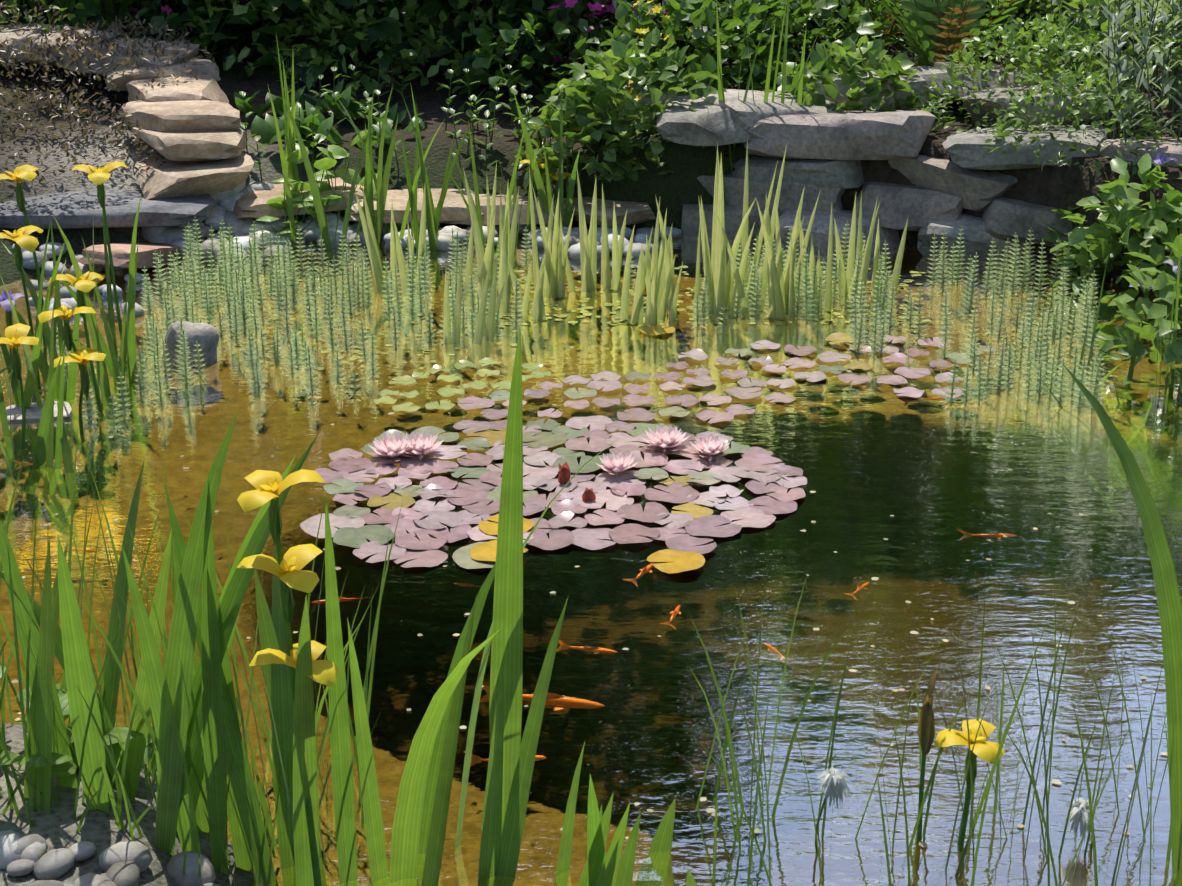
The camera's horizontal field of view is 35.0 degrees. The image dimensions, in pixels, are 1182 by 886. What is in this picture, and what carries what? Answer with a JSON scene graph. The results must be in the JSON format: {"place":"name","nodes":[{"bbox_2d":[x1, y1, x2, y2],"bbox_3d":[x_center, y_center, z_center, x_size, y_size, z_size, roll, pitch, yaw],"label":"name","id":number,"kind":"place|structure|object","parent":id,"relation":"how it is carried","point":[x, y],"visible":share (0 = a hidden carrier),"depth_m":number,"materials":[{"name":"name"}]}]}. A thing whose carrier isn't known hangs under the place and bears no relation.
{"place":"outdoors","nodes":[
{"label":"outdoors","id":0,"kind":"place"},
{"bbox_2d":[0,233,1181,885],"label":"pond water","id":1,"kind":"structure","parent":0,"point":[942,485],"depth_m":4.10,"materials":[{"name":"liquid"}]},
{"bbox_2d":[39,216,1106,429],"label":"mare's tail plants","id":2,"kind":"object","parent":1,"relation":"in","point":[1084,317],"visible":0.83,"depth_m":6.00,"materials":[{"name":"green plant"}]},
{"bbox_2d":[11,265,1166,847],"bbox_3d":[-0.100,0.010,4.918,3.536,0.001,3.902,0,20,1],"label":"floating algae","id":3,"kind":"object","parent":1,"relation":"on","point":[583,311],"visible":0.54,"depth_m":6.05,"materials":[{"name":"green plant"}]},
{"bbox_2d":[355,138,913,366],"bbox_3d":[0.131,-0.564,6.052,1.920,0.792,0.847,4,20,10],"label":"variegated flag","id":4,"kind":"object","parent":1,"relation":"in","point":[655,274],"visible":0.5,"depth_m":6.14,"materials":[{"name":"green plant"}]},
{"bbox_2d":[300,324,994,573],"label":"lily pads","id":5,"kind":"object","parent":1,"relation":"on","point":[425,517],"visible":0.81,"depth_m":4.70,"materials":[{"name":"pink plant"}]},
{"bbox_2d":[367,424,729,501],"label":"water lily flowers","id":6,"kind":"object","parent":5,"relation":"on","point":[416,444],"visible":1,"depth_m":4.81,"materials":[{"name":"pink plant"}]},
{"bbox_2d":[814,766,1099,853],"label":"cotton grass","id":7,"kind":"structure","parent":1,"relation":"on","point":[837,783],"depth_m":3.03,"materials":[{"name":"white plant"}]},
{"bbox_2d":[0,0,1181,885],"bbox_3d":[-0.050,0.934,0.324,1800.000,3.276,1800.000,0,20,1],"label":"ground","id":8,"kind":"structure","parent":0,"point":[678,186],"depth_m":7.26,"materials":[{"name":"grey gravel"}]},
{"bbox_2d":[0,24,655,268],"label":"stone steps","id":9,"kind":"structure","parent":8,"relation":"on","point":[194,135],"depth_m":7.19,"materials":[{"name":"stone"}]},
{"bbox_2d":[0,180,680,885],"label":"pebbles","id":10,"kind":"object","parent":8,"relation":"on","point":[120,862],"visible":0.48,"depth_m":6.73,"materials":[{"name":"grey stone"}]},
{"bbox_2d":[131,0,690,100],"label":"flowers","id":11,"kind":"object","parent":8,"relation":"on","point":[608,8],"visible":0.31,"depth_m":8.07,"materials":[{"name":"purple plant"}]},
{"bbox_2d":[0,0,1181,885],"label":"iris plants","id":12,"kind":"object","parent":8,"relation":"on","point":[186,714],"visible":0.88,"depth_m":2.95,"materials":[{"name":"green plant"}]},
{"bbox_2d":[0,124,1181,763],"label":"yellow iris flowers","id":13,"kind":"object","parent":12,"relation":"on","point":[268,486],"visible":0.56,"depth_m":2.99,"materials":[{"name":"yellow plant"}]},
{"bbox_2d":[0,0,1181,403],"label":"plants","id":14,"kind":"object","parent":8,"relation":"on","point":[948,32],"visible":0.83,"depth_m":7.47,"materials":[{"name":"green plant"}]},
{"bbox_2d":[0,62,1181,423],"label":"rock wall","id":15,"kind":"structure","parent":8,"relation":"on","point":[826,150],"depth_m":6.92,"materials":[{"name":"grey stone"}]}
]}

